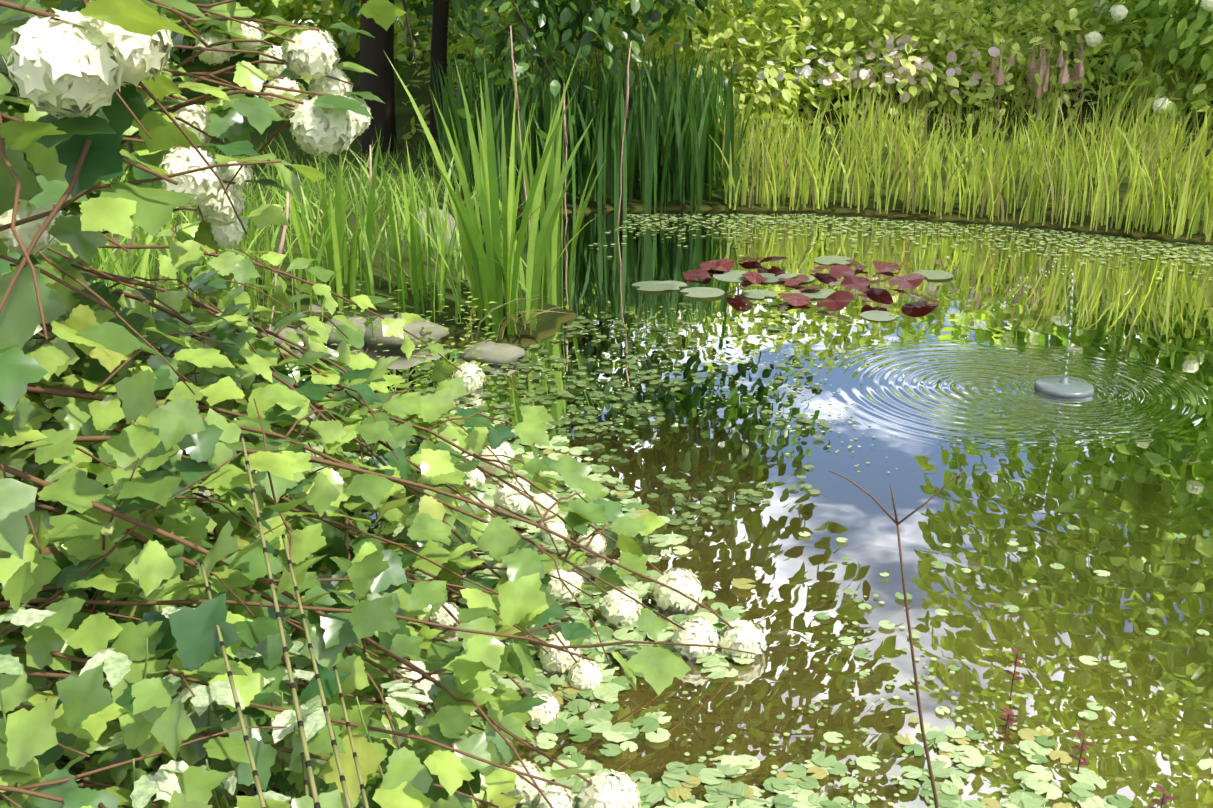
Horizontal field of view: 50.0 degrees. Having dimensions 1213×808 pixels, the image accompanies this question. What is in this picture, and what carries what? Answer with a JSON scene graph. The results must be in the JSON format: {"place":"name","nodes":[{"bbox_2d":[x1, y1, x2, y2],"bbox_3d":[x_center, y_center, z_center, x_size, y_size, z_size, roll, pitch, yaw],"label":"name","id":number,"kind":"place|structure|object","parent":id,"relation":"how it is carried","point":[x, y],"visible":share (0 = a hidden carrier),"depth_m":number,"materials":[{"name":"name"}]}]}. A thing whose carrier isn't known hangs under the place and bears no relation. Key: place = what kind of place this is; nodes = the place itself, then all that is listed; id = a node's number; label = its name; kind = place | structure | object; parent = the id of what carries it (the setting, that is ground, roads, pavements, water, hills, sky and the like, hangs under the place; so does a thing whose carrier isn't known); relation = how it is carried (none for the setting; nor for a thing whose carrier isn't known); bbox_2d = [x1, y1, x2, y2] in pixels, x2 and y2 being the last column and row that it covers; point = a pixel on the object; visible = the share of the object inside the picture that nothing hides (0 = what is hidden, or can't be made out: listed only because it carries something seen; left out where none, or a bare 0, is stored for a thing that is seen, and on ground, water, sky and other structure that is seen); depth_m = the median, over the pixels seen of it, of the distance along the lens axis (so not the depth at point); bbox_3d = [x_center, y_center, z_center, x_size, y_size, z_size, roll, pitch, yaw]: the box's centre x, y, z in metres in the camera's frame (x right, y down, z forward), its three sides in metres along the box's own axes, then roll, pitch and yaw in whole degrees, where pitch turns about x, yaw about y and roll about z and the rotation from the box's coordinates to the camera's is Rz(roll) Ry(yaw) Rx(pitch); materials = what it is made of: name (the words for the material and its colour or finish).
{"place":"outdoors","nodes":[
{"label":"outdoors","id":0,"kind":"place"},
{"bbox_2d":[0,604,432,807],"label":"variegated plant","id":1,"kind":"object","parent":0,"point":[162,782],"depth_m":1.81,"materials":[{"name":"plant"}]},
{"bbox_2d":[446,295,582,340],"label":"dry iris leaves","id":2,"kind":"object","parent":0,"point":[502,328],"visible":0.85,"depth_m":4.72,"materials":[{"name":"plant"}]},
{"bbox_2d":[10,209,1212,807],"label":"pond water","id":3,"kind":"structure","parent":0,"point":[1116,459],"depth_m":3.59,"materials":[{"name":"green liquid"}]},
{"bbox_2d":[199,434,368,807],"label":"horsetails","id":4,"kind":"object","parent":3,"relation":"on","point":[306,761],"visible":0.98,"depth_m":1.64,"materials":[{"name":"green plant"}]},
{"bbox_2d":[424,41,752,211],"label":"reeds","id":5,"kind":"object","parent":3,"relation":"on","point":[658,133],"visible":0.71,"depth_m":7.02,"materials":[{"name":"green plant"}]},
{"bbox_2d":[397,234,829,530],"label":"aquatic plants","id":6,"kind":"object","parent":3,"relation":"on","point":[706,500],"visible":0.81,"depth_m":4.24,"materials":[{"name":"green plant"}]},
{"bbox_2d":[206,213,1212,807],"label":"duckweed","id":7,"kind":"object","parent":3,"relation":"on","point":[978,237],"visible":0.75,"depth_m":5.74,"materials":[{"name":"green plant"}]},
{"bbox_2d":[239,399,1212,807],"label":"floating leaves","id":8,"kind":"object","parent":3,"relation":"on","point":[671,789],"visible":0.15,"depth_m":2.44,"materials":[{"name":"green plant"}]},
{"bbox_2d":[631,256,952,320],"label":"green lily pads","id":9,"kind":"object","parent":3,"relation":"on","point":[737,276],"visible":0.77,"depth_m":5.52,"materials":[{"name":"green plant"}]},
{"bbox_2d":[683,256,938,311],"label":"red lily pads","id":10,"kind":"object","parent":3,"relation":"on","point":[837,300],"visible":0.96,"depth_m":5.56,"materials":[{"name":"red plant"}]},
{"bbox_2d":[689,25,1212,241],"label":"bank reeds","id":11,"kind":"object","parent":3,"relation":"on","point":[1160,139],"visible":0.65,"depth_m":6.91,"materials":[{"name":"green plant"}]},
{"bbox_2d":[931,261,1093,397],"bbox_3d":[1.339,-0.246,4.230,0.540,0.440,0.190,0,20,-1],"label":"floating fountain","id":12,"kind":"object","parent":3,"relation":"on","point":[1062,386],"visible":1,"depth_m":4.26,"materials":[{"name":"plastic"}]},
{"bbox_2d":[997,647,1176,807],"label":"red water shoots","id":13,"kind":"object","parent":3,"relation":"on","point":[1084,762],"visible":0.94,"depth_m":2.32,"materials":[{"name":"red plant"}]},
{"bbox_2d":[10,0,1212,500],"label":"ground","id":14,"kind":"structure","parent":0,"point":[550,320],"depth_m":7.05,"materials":[{"name":"green plant"}]},
{"bbox_2d":[101,228,135,263],"bbox_3d":[-1.929,-0.590,5.175,0.127,0.219,0.127,-5,20,-12],"label":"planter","id":15,"kind":"object","parent":14,"relation":"on","point":[116,238],"visible":0.02,"depth_m":5.11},
{"bbox_2d":[0,208,525,600],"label":"bank rocks","id":16,"kind":"object","parent":14,"relation":"on","point":[494,353],"visible":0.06,"depth_m":4.72,"materials":[{"name":"stone"}]},
{"bbox_2d":[9,123,596,480],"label":"bank grass","id":17,"kind":"structure","parent":14,"relation":"on","point":[109,263],"depth_m":4.95,"materials":[{"name":"green plant"}]},
{"bbox_2d":[0,0,766,807],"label":"viburnum","id":18,"kind":"object","parent":14,"relation":"on","point":[94,344],"depth_m":2.07,"materials":[{"name":"green plant"}]},
{"bbox_2d":[163,43,607,339],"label":"iris leaves","id":19,"kind":"object","parent":14,"relation":"on","point":[487,282],"visible":0.62,"depth_m":4.81,"materials":[{"name":"green plant"}]},
{"bbox_2d":[331,266,496,382],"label":"marginal plants","id":20,"kind":"object","parent":14,"relation":"on","point":[453,343],"visible":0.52,"depth_m":4.61,"materials":[{"name":"green plant"}]},
{"bbox_2d":[267,26,630,336],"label":"plant stems","id":21,"kind":"object","parent":14,"relation":"on","point":[281,245],"visible":0.48,"depth_m":6.14,"materials":[{"name":"plant"}]},
{"bbox_2d":[167,0,753,153],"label":"tree","id":22,"kind":"object","parent":14,"relation":"on","point":[563,27],"depth_m":7.08,"materials":[{"name":"green plant"}]},
{"bbox_2d":[175,0,1210,105],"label":"trees","id":23,"kind":"object","parent":14,"relation":"on","point":[266,10],"visible":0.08,"depth_m":10.92,"materials":[{"name":"green plant"}]},
{"bbox_2d":[183,0,1212,156],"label":"yellow shrubs","id":24,"kind":"object","parent":14,"relation":"on","point":[759,24],"visible":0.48,"depth_m":8.02,"materials":[{"name":"green plant"}]},
{"bbox_2d":[606,30,1022,116],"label":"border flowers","id":25,"kind":"object","parent":14,"relation":"on","point":[806,71],"visible":0.69,"depth_m":7.78,"materials":[{"name":"white plant"}]},
{"bbox_2d":[829,469,965,807],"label":"bare twig","id":26,"kind":"object","parent":14,"relation":"on","point":[896,522],"visible":1,"depth_m":2.00,"materials":[{"name":"brown wood"}]},
{"bbox_2d":[989,31,1083,134],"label":"seed spikes","id":27,"kind":"object","parent":14,"relation":"on","point":[1042,68],"visible":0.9,"depth_m":7.61,"materials":[{"name":"beige plant"}]},
{"bbox_2d":[1064,0,1212,132],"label":"shrub","id":28,"kind":"object","parent":14,"relation":"on","point":[1193,21],"depth_m":7.62,"materials":[{"name":"green plant"}]}
]}

